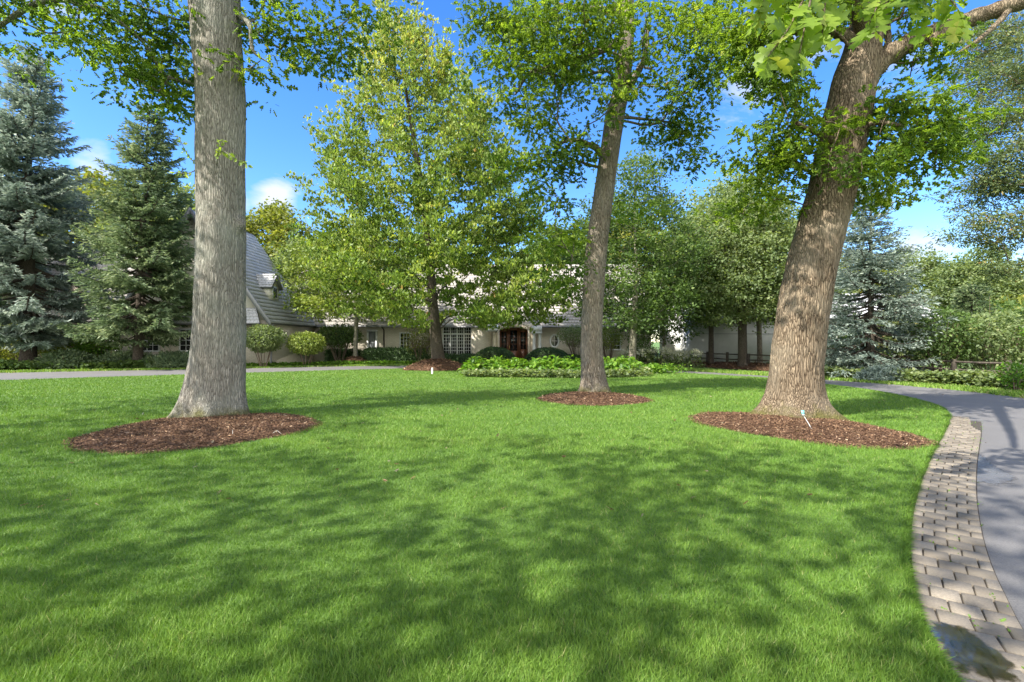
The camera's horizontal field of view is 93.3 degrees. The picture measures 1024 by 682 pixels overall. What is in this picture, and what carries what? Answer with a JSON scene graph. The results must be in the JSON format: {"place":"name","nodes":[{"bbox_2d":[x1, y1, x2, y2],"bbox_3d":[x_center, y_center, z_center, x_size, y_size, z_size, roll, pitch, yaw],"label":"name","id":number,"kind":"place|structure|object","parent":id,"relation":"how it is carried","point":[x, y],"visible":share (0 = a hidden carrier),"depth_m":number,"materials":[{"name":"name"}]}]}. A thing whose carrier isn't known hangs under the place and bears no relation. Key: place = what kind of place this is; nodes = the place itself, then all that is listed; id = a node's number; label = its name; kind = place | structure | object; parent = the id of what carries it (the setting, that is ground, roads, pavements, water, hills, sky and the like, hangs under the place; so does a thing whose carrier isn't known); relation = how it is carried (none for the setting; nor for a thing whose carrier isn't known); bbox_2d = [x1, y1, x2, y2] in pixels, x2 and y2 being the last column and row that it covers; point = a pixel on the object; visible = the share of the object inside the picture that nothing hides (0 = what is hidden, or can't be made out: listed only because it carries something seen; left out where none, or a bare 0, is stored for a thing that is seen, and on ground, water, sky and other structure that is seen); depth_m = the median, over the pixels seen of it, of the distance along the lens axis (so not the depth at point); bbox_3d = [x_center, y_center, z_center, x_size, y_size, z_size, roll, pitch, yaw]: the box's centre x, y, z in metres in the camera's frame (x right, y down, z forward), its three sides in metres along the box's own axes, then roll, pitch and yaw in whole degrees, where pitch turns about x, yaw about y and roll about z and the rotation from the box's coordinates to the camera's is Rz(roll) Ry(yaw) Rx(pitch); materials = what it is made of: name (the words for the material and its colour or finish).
{"place":"outdoors","nodes":[
{"label":"outdoors","id":0,"kind":"place"},
{"bbox_2d":[0,368,970,681],"bbox_3d":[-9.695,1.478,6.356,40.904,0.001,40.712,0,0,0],"label":"lawn","id":1,"kind":"structure","parent":0,"point":[490,525],"depth_m":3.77,"materials":[{"name":"plant"}]},
{"bbox_2d":[62,411,322,454],"bbox_3d":[-5.052,1.412,8.064,3.554,0.210,3.685,0,0,0],"label":"mulch ring","id":2,"kind":"object","parent":1,"relation":"on","point":[173,433],"visible":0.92,"depth_m":7.44,"materials":[{"name":"brown wood"}]},
{"bbox_2d":[0,0,427,418],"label":"oak tree","id":3,"kind":"object","parent":1,"relation":"on","point":[214,382],"visible":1,"depth_m":9.15,"materials":[{"name":"grey plant"}]},
{"bbox_2d":[403,358,462,370],"bbox_3d":[-3.853,1.195,24.990,3.608,0.768,2.809,0,0,0],"label":"mulch ring","id":4,"kind":"object","parent":1,"relation":"on","point":[440,364],"visible":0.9,"depth_m":24.27,"materials":[{"name":"brown wood"}]},
{"bbox_2d":[283,0,586,358],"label":"maple tree","id":5,"kind":"object","parent":1,"relation":"on","point":[429,207],"visible":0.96,"depth_m":23.35,"materials":[{"name":"green plant"}]},
{"bbox_2d":[536,391,654,405],"bbox_3d":[2.066,1.409,12.353,2.972,0.236,2.919,0,0,0],"label":"mulch ring","id":6,"kind":"object","parent":1,"relation":"on","point":[594,398],"visible":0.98,"depth_m":11.78,"materials":[{"name":"brown wood"}]},
{"bbox_2d":[444,0,752,392],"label":"oak tree","id":7,"kind":"object","parent":1,"relation":"on","point":[514,30],"visible":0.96,"depth_m":12.65,"materials":[{"name":"green plant"}]},
{"bbox_2d":[639,363,691,373],"bbox_3d":[5.804,1.269,22.670,4.818,0.578,3.979,0,0,33],"label":"myrtle patch","id":8,"kind":"object","parent":1,"relation":"on","point":[654,367],"visible":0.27,"depth_m":22.09,"materials":[{"name":"green plant"}]},
{"bbox_2d":[688,411,941,449],"bbox_3d":[4.805,1.418,8.259,3.149,0.198,3.503,0,0,0],"label":"mulch ring","id":9,"kind":"object","parent":1,"relation":"on","point":[838,432],"visible":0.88,"depth_m":7.67,"materials":[{"name":"brown wood"}]},
{"bbox_2d":[664,0,1023,419],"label":"oak tree","id":10,"kind":"object","parent":1,"relation":"on","point":[850,125],"visible":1,"depth_m":8.97,"materials":[{"name":"brown plant"}]},
{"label":"mulch bed","id":11,"kind":"structure","parent":1,"relation":"on","visible":0},
{"bbox_2d":[454,353,474,364],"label":"boxwood dome","id":12,"kind":"structure","parent":11,"relation":"on","point":[461,359],"depth_m":29.51,"materials":[{"name":"green plant"}]},
{"bbox_2d":[460,356,491,374],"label":"leafy plant","id":13,"kind":"object","parent":11,"relation":"on","point":[476,365],"visible":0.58,"depth_m":20.45,"materials":[{"name":"green plant"}]},
{"bbox_2d":[473,346,515,361],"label":"boxwood dome","id":14,"kind":"structure","parent":11,"relation":"on","point":[489,352],"depth_m":28.48,"materials":[{"name":"green plant"}]},
{"bbox_2d":[490,362,515,369],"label":"leafy plant","id":15,"kind":"object","parent":11,"relation":"on","point":[497,366],"visible":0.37,"depth_m":20.43,"materials":[{"name":"green plant"}]},
{"bbox_2d":[506,357,531,371],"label":"leafy plant","id":16,"kind":"object","parent":11,"relation":"on","point":[520,364],"visible":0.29,"depth_m":20.93,"materials":[{"name":"green plant"}]},
{"bbox_2d":[524,359,552,372],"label":"leafy plant","id":17,"kind":"object","parent":11,"relation":"on","point":[539,365],"visible":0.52,"depth_m":20.35,"materials":[{"name":"green plant"}]},
{"bbox_2d":[524,347,571,361],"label":"boxwood dome","id":18,"kind":"structure","parent":11,"relation":"on","point":[541,352],"depth_m":28.58,"materials":[{"name":"green plant"}]},
{"bbox_2d":[458,365,657,377],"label":"edging plants","id":19,"kind":"object","parent":11,"relation":"on","point":[561,373],"visible":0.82,"depth_m":19.57,"materials":[{"name":"green plant"}]},
{"bbox_2d":[545,356,574,372],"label":"leafy plant","id":20,"kind":"object","parent":11,"relation":"on","point":[557,364],"visible":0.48,"depth_m":20.41,"materials":[{"name":"green plant"}]},
{"bbox_2d":[558,360,580,371],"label":"leafy plant","id":21,"kind":"object","parent":11,"relation":"on","point":[574,365],"visible":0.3,"depth_m":20.37,"materials":[{"name":"green plant"}]},
{"bbox_2d":[605,356,630,370],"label":"leafy plant","id":22,"kind":"object","parent":11,"relation":"on","point":[620,361],"visible":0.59,"depth_m":20.27,"materials":[{"name":"green plant"}]},
{"bbox_2d":[623,360,642,375],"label":"leafy plant","id":23,"kind":"object","parent":11,"relation":"on","point":[633,364],"visible":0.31,"depth_m":20.45,"materials":[{"name":"green plant"}]},
{"bbox_2d":[22,373,985,515],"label":"fallen leaves","id":24,"kind":"object","parent":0,"point":[563,456],"depth_m":7.19,"materials":[{"name":"brown plant"}]},
{"bbox_2d":[0,366,1023,628],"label":"driveway","id":25,"kind":"structure","parent":0,"point":[1000,418],"depth_m":7.15,"materials":[{"name":"grey asphalt"}]},
{"bbox_2d":[911,416,1023,681],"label":"paver border","id":26,"kind":"object","parent":25,"relation":"on","point":[953,589],"visible":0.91,"depth_m":3.28,"materials":[{"name":"concrete"}]},
{"bbox_2d":[917,422,1023,668],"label":"joint weeds","id":27,"kind":"object","parent":26,"relation":"on","point":[969,615],"visible":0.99,"depth_m":2.81,"materials":[{"name":"green plant"}]},
{"bbox_2d":[930,622,1020,681],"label":"puddle","id":28,"kind":"object","parent":26,"relation":"on","point":[964,647],"visible":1,"depth_m":2.27,"materials":[{"name":"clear liquid"}]},
{"bbox_2d":[921,419,1023,681],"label":"paver bedding","id":29,"kind":"object","parent":25,"relation":"on","point":[978,424],"visible":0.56,"depth_m":3.69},
{"bbox_2d":[977,455,1014,485],"bbox_3d":[5.653,1.496,5.675,0.398,0.001,2.128,0,0,43],"label":"wet patch","id":30,"kind":"object","parent":25,"relation":"on","point":[994,474],"visible":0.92,"depth_m":5.42,"materials":[{"name":"liquid"}]},
{"bbox_2d":[0,342,1023,512],"bbox_3d":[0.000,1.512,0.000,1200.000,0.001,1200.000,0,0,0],"label":"ground","id":31,"kind":"structure","parent":0,"point":[655,344],"depth_m":26.59,"materials":[{"name":"green plant"}]},
{"bbox_2d":[0,323,52,360],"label":"understory bush","id":32,"kind":"object","parent":31,"relation":"on","point":[8,353],"visible":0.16,"depth_m":28.60,"materials":[{"name":"green plant"}]},
{"bbox_2d":[0,170,58,354],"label":"spruce tree","id":33,"kind":"object","parent":31,"relation":"on","point":[2,303],"visible":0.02,"depth_m":30.97,"materials":[{"name":"green plant"}]},
{"bbox_2d":[0,42,125,368],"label":"spruce tree","id":34,"kind":"object","parent":31,"relation":"on","point":[31,330],"visible":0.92,"depth_m":26.01,"materials":[{"name":"green plant"}]},
{"bbox_2d":[30,348,95,369],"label":"juniper bush","id":35,"kind":"object","parent":31,"relation":"on","point":[68,355],"visible":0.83,"depth_m":25.48,"materials":[{"name":"green plant"}]},
{"bbox_2d":[41,330,100,357],"bbox_3d":[-27.036,0.173,29.590,3.498,2.754,2.593,0,0,0],"label":"understory bush","id":36,"kind":"object","parent":31,"relation":"on","point":[57,348],"visible":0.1,"depth_m":29.03,"materials":[{"name":"green plant"}]},
{"bbox_2d":[0,358,185,369],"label":"ivy bed","id":37,"kind":"object","parent":31,"relation":"on","point":[9,364],"visible":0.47,"depth_m":25.41,"materials":[{"name":"green plant"}]},
{"bbox_2d":[68,321,122,356],"bbox_3d":[-24.310,0.143,28.371,3.003,2.780,2.531,0,0,0],"label":"understory bush","id":38,"kind":"object","parent":31,"relation":"on","point":[89,347],"visible":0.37,"depth_m":27.89,"materials":[{"name":"green plant"}]},
{"bbox_2d":[39,165,154,243],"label":"background tree","id":39,"kind":"object","parent":31,"relation":"on","point":[88,174],"visible":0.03,"depth_m":43.87,"materials":[{"name":"green plant"}]},
{"bbox_2d":[86,348,152,368],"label":"juniper bush","id":40,"kind":"object","parent":31,"relation":"on","point":[111,355],"visible":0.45,"depth_m":26.23,"materials":[{"name":"green plant"}]},
{"bbox_2d":[49,99,194,368],"bbox_3d":[-20.059,-5.657,26.224,7.415,14.415,7.457,0,0,0],"label":"spruce tree","id":41,"kind":"object","parent":31,"relation":"on","point":[146,250],"visible":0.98,"depth_m":25.33,"materials":[{"name":"green plant"}]},
{"bbox_2d":[74,166,194,251],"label":"background tree","id":42,"kind":"object","parent":31,"relation":"on","point":[187,188],"visible":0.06,"depth_m":42.23,"materials":[{"name":"green plant"}]},
{"bbox_2d":[141,344,189,368],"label":"juniper bush","id":43,"kind":"object","parent":31,"relation":"on","point":[176,358],"visible":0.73,"depth_m":25.72,"materials":[{"name":"green plant"}]},
{"bbox_2d":[246,324,287,366],"bbox_3d":[-14.090,0.256,27.396,2.521,2.546,2.485,0,0,0],"label":"rounded shrub","id":44,"kind":"object","parent":31,"relation":"on","point":[264,338],"visible":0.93,"depth_m":26.97,"materials":[{"name":"green plant"}]},
{"bbox_2d":[246,196,324,260],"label":"background tree","id":45,"kind":"object","parent":31,"relation":"on","point":[275,220],"visible":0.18,"depth_m":47.59,"materials":[{"name":"green plant"}]},
{"bbox_2d":[264,233,334,299],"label":"ornamental tree","id":46,"kind":"object","parent":31,"relation":"on","point":[275,262],"visible":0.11,"depth_m":35.65,"materials":[{"name":"green plant"}]},
{"bbox_2d":[285,330,326,365],"bbox_3d":[-12.149,0.444,28.602,2.361,2.175,2.363,0,0,0],"label":"rounded shrub","id":47,"kind":"object","parent":31,"relation":"on","point":[305,344],"visible":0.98,"depth_m":28.12,"materials":[{"name":"green plant"}]},
{"bbox_2d":[1,207,650,362],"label":"house","id":48,"kind":"structure","parent":31,"relation":"on","point":[263,306],"depth_m":32.61,"materials":[{"name":"beige paint"}]},
{"bbox_2d":[143,333,160,351],"bbox_3d":[-21.400,-0.050,28.562,1.252,1.380,0.083,0,0,0],"label":"window","id":49,"kind":"structure","parent":48,"relation":"in","point":[154,348],"depth_m":28.59,"materials":[{"name":"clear glass"}]},
{"bbox_2d":[178,328,190,351],"bbox_3d":[-19.100,-0.050,28.562,1.252,1.380,0.083,0,0,0],"label":"window","id":50,"kind":"structure","parent":48,"relation":"in","point":[185,344],"depth_m":28.59,"materials":[{"name":"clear glass"}]},
{"bbox_2d":[369,331,374,347],"bbox_3d":[-10.170,0.400,35.180,0.500,2.200,0.040,0,0,0],"label":"door panel","id":51,"kind":"structure","parent":48,"relation":"in","point":[371,333],"depth_m":35.17,"materials":[{"name":"grey glass"}]},
{"bbox_2d":[367,330,377,347],"bbox_3d":[-10.170,0.335,35.160,0.760,2.330,0.080,0,0,0],"label":"side door","id":52,"kind":"structure","parent":48,"relation":"in","point":[376,331],"depth_m":35.12,"materials":[{"name":"wood"}]},
{"bbox_2d":[399,332,410,347],"bbox_3d":[-7.775,0.000,35.162,0.902,1.280,0.083,0,0,0],"label":"window","id":53,"kind":"structure","parent":48,"relation":"in","point":[404,337],"depth_m":35.17,"materials":[{"name":"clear glass"}]},
{"bbox_2d":[442,328,471,353],"bbox_3d":[-3.735,-0.020,32.962,2.082,1.980,0.083,0,0,0],"label":"window","id":54,"kind":"structure","parent":48,"relation":"in","point":[455,340],"depth_m":32.99,"materials":[{"name":"clear glass"}]},
{"bbox_2d":[500,328,527,361],"bbox_3d":[0.110,0.275,32.597,1.900,2.450,0.125,0,0,0],"label":"front door","id":55,"kind":"structure","parent":48,"relation":"in","point":[515,340],"depth_m":32.60,"materials":[{"name":"brown wood"}]},
{"bbox_2d":[549,334,558,347],"bbox_3d":[2.890,0.000,32.940,0.680,0.960,0.100,0,0,0],"label":"oval window","id":56,"kind":"structure","parent":48,"relation":"in","point":[554,341],"depth_m":32.93,"materials":[{"name":"clear glass"}]},
{"bbox_2d":[317,320,363,360],"bbox_3d":[-11.497,0.051,32.210,3.286,2.956,2.653,0,0,0],"label":"rounded shrub","id":57,"kind":"object","parent":31,"relation":"on","point":[335,335],"visible":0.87,"depth_m":31.79,"materials":[{"name":"green plant"}]},
{"bbox_2d":[324,348,361,361],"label":"box hedge","id":58,"kind":"object","parent":31,"relation":"on","point":[330,357],"visible":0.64,"depth_m":33.64,"materials":[{"name":"green plant"}]},
{"bbox_2d":[246,359,454,366],"bbox_3d":[-9.215,1.369,29.961,13.917,0.449,2.513,0,0,-14],"label":"pachysandra bed","id":59,"kind":"object","parent":31,"relation":"on","point":[295,363],"visible":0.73,"depth_m":29.18,"materials":[{"name":"green plant"}]},
{"bbox_2d":[342,356,366,360],"bbox_3d":[-10.078,1.216,30.999,2.163,0.665,2.049,0,0,0],"label":"mulch ring","id":60,"kind":"object","parent":31,"relation":"on","point":[354,358],"visible":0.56,"depth_m":30.65,"materials":[{"name":"brown wood"}]},
{"bbox_2d":[270,226,425,356],"bbox_3d":[-10.815,-2.987,31.003,11.508,9.075,10.469,0,0,0],"label":"ornamental tree","id":61,"kind":"object","parent":60,"relation":"on","point":[314,303],"visible":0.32,"depth_m":29.45,"materials":[{"name":"green plant"}]},
{"bbox_2d":[361,346,428,361],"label":"box hedge","id":62,"kind":"object","parent":31,"relation":"on","point":[387,353],"visible":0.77,"depth_m":31.20,"materials":[{"name":"green plant"}]},
{"bbox_2d":[400,325,430,360],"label":"twiggy shrub","id":63,"kind":"object","parent":31,"relation":"on","point":[423,344],"visible":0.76,"depth_m":31.19,"materials":[{"name":"green plant"}]},
{"bbox_2d":[428,353,467,360],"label":"box hedge","id":64,"kind":"object","parent":31,"relation":"on","point":[450,356],"visible":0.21,"depth_m":31.33,"materials":[{"name":"green plant"}]},
{"bbox_2d":[0,363,1023,397],"label":"verge grass","id":65,"kind":"structure","parent":31,"relation":"on","point":[1003,391],"depth_m":21.49,"materials":[{"name":"green plant"}]},
{"bbox_2d":[505,220,615,264],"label":"background tree","id":66,"kind":"object","parent":31,"relation":"on","point":[543,237],"depth_m":43.62,"materials":[{"name":"green plant"}]},
{"bbox_2d":[556,323,602,354],"bbox_3d":[4.325,0.183,31.279,3.101,2.700,2.027,0,0,0],"label":"twiggy shrub","id":67,"kind":"object","parent":31,"relation":"on","point":[574,343],"visible":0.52,"depth_m":31.13,"materials":[{"name":"green plant"}]},
{"bbox_2d":[602,325,623,361],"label":"twiggy shrub","id":68,"kind":"object","parent":31,"relation":"on","point":[612,341],"visible":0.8,"depth_m":30.80,"materials":[{"name":"green plant"}]},
{"bbox_2d":[555,148,723,359],"bbox_3d":[6.154,-4.105,24.625,8.304,11.309,8.352,0,0,16],"label":"linden tree","id":69,"kind":"object","parent":31,"relation":"on","point":[653,302],"visible":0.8,"depth_m":23.31,"materials":[{"name":"green plant"}]},
{"bbox_2d":[607,211,676,333],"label":"background tree","id":70,"kind":"object","parent":31,"relation":"on","point":[627,234],"visible":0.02,"depth_m":46.83,"materials":[{"name":"green plant"}]},
{"bbox_2d":[626,340,658,363],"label":"twiggy shrub","id":71,"kind":"object","parent":31,"relation":"on","point":[638,346],"visible":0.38,"depth_m":27.32,"materials":[{"name":"green plant"}]},
{"bbox_2d":[638,348,657,363],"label":"hydrangea bush","id":72,"kind":"object","parent":31,"relation":"on","point":[641,351],"visible":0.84,"depth_m":26.79,"materials":[{"name":"green plant"}]},
{"bbox_2d":[647,346,674,365],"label":"hydrangea bush","id":73,"kind":"object","parent":31,"relation":"on","point":[665,349],"visible":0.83,"depth_m":26.76,"materials":[{"name":"green plant"}]},
{"bbox_2d":[614,258,718,361],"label":"serviceberry tree","id":74,"kind":"object","parent":31,"relation":"on","point":[663,334],"visible":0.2,"depth_m":28.66,"materials":[{"name":"green plant"}]},
{"bbox_2d":[667,349,690,366],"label":"hydrangea bush","id":75,"kind":"object","parent":31,"relation":"on","point":[675,359],"visible":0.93,"depth_m":26.64,"materials":[{"name":"green plant"}]},
{"bbox_2d":[673,350,693,367],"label":"hydrangea bush","id":76,"kind":"object","parent":31,"relation":"on","point":[684,352],"visible":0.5,"depth_m":27.50,"materials":[{"name":"green plant"}]},
{"bbox_2d":[683,348,706,368],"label":"hydrangea bush","id":77,"kind":"object","parent":31,"relation":"on","point":[693,350],"visible":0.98,"depth_m":26.53,"materials":[{"name":"green plant"}]},
{"bbox_2d":[639,190,783,363],"bbox_3d":[11.572,-3.702,28.597,8.585,10.504,8.976,0,0,0],"label":"pear tree","id":78,"kind":"object","parent":31,"relation":"on","point":[711,347],"visible":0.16,"depth_m":27.24,"materials":[{"name":"green plant"}]},
{"bbox_2d":[650,174,790,273],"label":"background tree","id":79,"kind":"object","parent":31,"relation":"on","point":[711,189],"visible":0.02,"depth_m":41.28,"materials":[{"name":"green plant"}]},
{"bbox_2d":[663,167,843,365],"bbox_3d":[12.421,-3.880,26.598,9.206,10.860,9.374,0,0,0],"label":"pear tree","id":80,"kind":"object","parent":31,"relation":"on","point":[742,317],"visible":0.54,"depth_m":24.71,"materials":[{"name":"green plant"}]},
{"bbox_2d":[676,360,843,370],"bbox_3d":[13.496,1.363,26.907,4.360,0.530,13.610,0,0,-27],"label":"mulch bed","id":81,"kind":"object","parent":31,"relation":"on","point":[755,365],"visible":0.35,"depth_m":26.55,"materials":[{"name":"brown wood"}]},
{"bbox_2d":[698,205,841,362],"bbox_3d":[13.812,-3.287,27.171,8.763,9.674,7.790,0,0,0],"label":"pear tree","id":82,"kind":"object","parent":31,"relation":"on","point":[759,339],"visible":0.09,"depth_m":25.85,"materials":[{"name":"green plant"}]},
{"bbox_2d":[716,199,858,325],"bbox_3d":[14.324,-3.200,26.002,6.964,9.499,7.286,0,0,-34],"label":"pear tree","id":83,"kind":"object","parent":31,"relation":"on","point":[779,255],"visible":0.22,"depth_m":24.68,"materials":[{"name":"green plant"}]},
{"bbox_2d":[660,294,940,362],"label":"outbuilding","id":84,"kind":"structure","parent":31,"relation":"on","point":[725,340],"depth_m":31.50,"materials":[{"name":"white paint"}]},
{"bbox_2d":[689,352,1023,372],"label":"rail fence","id":85,"kind":"object","parent":31,"relation":"on","point":[954,362],"visible":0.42,"depth_m":18.58,"materials":[{"name":"brown wood"}]},
{"bbox_2d":[827,312,892,363],"bbox_3d":[22.468,-0.087,30.999,5.410,3.689,3.934,0,0,21],"label":"distant bush","id":86,"kind":"object","parent":31,"relation":"on","point":[845,336],"visible":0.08,"depth_m":30.50,"materials":[{"name":"green plant"}]},
{"bbox_2d":[840,251,908,293],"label":"background tree","id":87,"kind":"object","parent":31,"relation":"on","point":[883,270],"visible":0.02,"depth_m":40.45,"materials":[{"name":"green plant"}]},
{"bbox_2d":[854,364,904,380],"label":"juniper bush","id":88,"kind":"object","parent":31,"relation":"on","point":[869,373],"visible":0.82,"depth_m":17.54,"materials":[{"name":"green plant"}]},
{"bbox_2d":[825,185,958,378],"bbox_3d":[14.540,-2.345,19.580,5.146,8.247,4.815,0,0,-16],"label":"spruce tree","id":89,"kind":"object","parent":31,"relation":"on","point":[868,278],"visible":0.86,"depth_m":19.01,"materials":[{"name":"green plant"}]},
{"bbox_2d":[874,283,933,369],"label":"arborvitae","id":90,"kind":"object","parent":31,"relation":"on","point":[900,355],"visible":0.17,"depth_m":25.24,"materials":[{"name":"green plant"}]},
{"bbox_2d":[861,242,949,308],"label":"background tree","id":91,"kind":"object","parent":31,"relation":"on","point":[929,263],"visible":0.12,"depth_m":42.20,"materials":[{"name":"green plant"}]},
{"bbox_2d":[824,365,1023,388],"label":"perennial bed","id":92,"kind":"object","parent":31,"relation":"on","point":[978,377],"visible":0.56,"depth_m":16.20,"materials":[{"name":"green leaf"}]},
{"bbox_2d":[908,428,946,646],"bbox_3d":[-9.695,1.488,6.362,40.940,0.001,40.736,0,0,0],"label":"lawn edge","id":93,"kind":"object","parent":31,"relation":"on","point":[914,508],"visible":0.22,"depth_m":4.37,"materials":[{"name":"plant"}]},
{"bbox_2d":[899,305,985,371],"bbox_3d":[16.557,0.064,18.762,2.831,2.933,2.478,0,0,0],"label":"border shrub","id":94,"kind":"object","parent":31,"relation":"on","point":[940,351],"visible":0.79,"depth_m":18.23,"materials":[{"name":"green plant"}]},
{"bbox_2d":[918,10,1023,291],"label":"tree","id":95,"kind":"object","parent":31,"relation":"on","point":[992,181],"visible":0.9,"depth_m":18.42,"materials":[{"name":"green plant"}]},
{"bbox_2d":[918,242,1023,334],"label":"background tree","id":96,"kind":"object","parent":31,"relation":"on","point":[951,281],"visible":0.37,"depth_m":36.48,"materials":[{"name":"green leaf"},{"name":"dark bark"}]},
{"bbox_2d":[944,283,1004,369],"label":"arborvitae","id":97,"kind":"object","parent":31,"relation":"on","point":[962,298],"visible":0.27,"depth_m":24.26,"materials":[{"name":"green plant"}]},
{"bbox_2d":[938,306,1023,373],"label":"border shrub","id":98,"kind":"object","parent":31,"relation":"on","point":[1003,354],"visible":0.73,"depth_m":17.97,"materials":[{"name":"green leaf"},{"name":"brown twig"}]},
{"bbox_2d":[939,296,1023,364],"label":"distant bush","id":99,"kind":"object","parent":31,"relation":"on","point":[1008,304],"visible":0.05,"depth_m":29.58,"materials":[{"name":"green plant"}]},
{"bbox_2d":[976,294,1023,362],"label":"distant bush","id":100,"kind":"object","parent":31,"relation":"on","point":[1020,297],"visible":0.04,"depth_m":32.84,"materials":[{"name":"green plant"}]},
{"bbox_2d":[983,312,1023,375],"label":"border shrub","id":101,"kind":"object","parent":31,"relation":"on","point":[1011,337],"visible":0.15,"depth_m":18.97,"materials":[{"name":"green plant"}]},
{"bbox_2d":[991,360,1023,389],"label":"border shrub","id":102,"kind":"object","parent":31,"relation":"on","point":[1015,373],"visible":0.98,"depth_m":14.30,"materials":[{"name":"green plant"}]},
{"bbox_2d":[0,0,1023,341],"label":"sky","id":103,"kind":"structure","parent":0,"point":[275,146],"materials":[{"name":"blue"}]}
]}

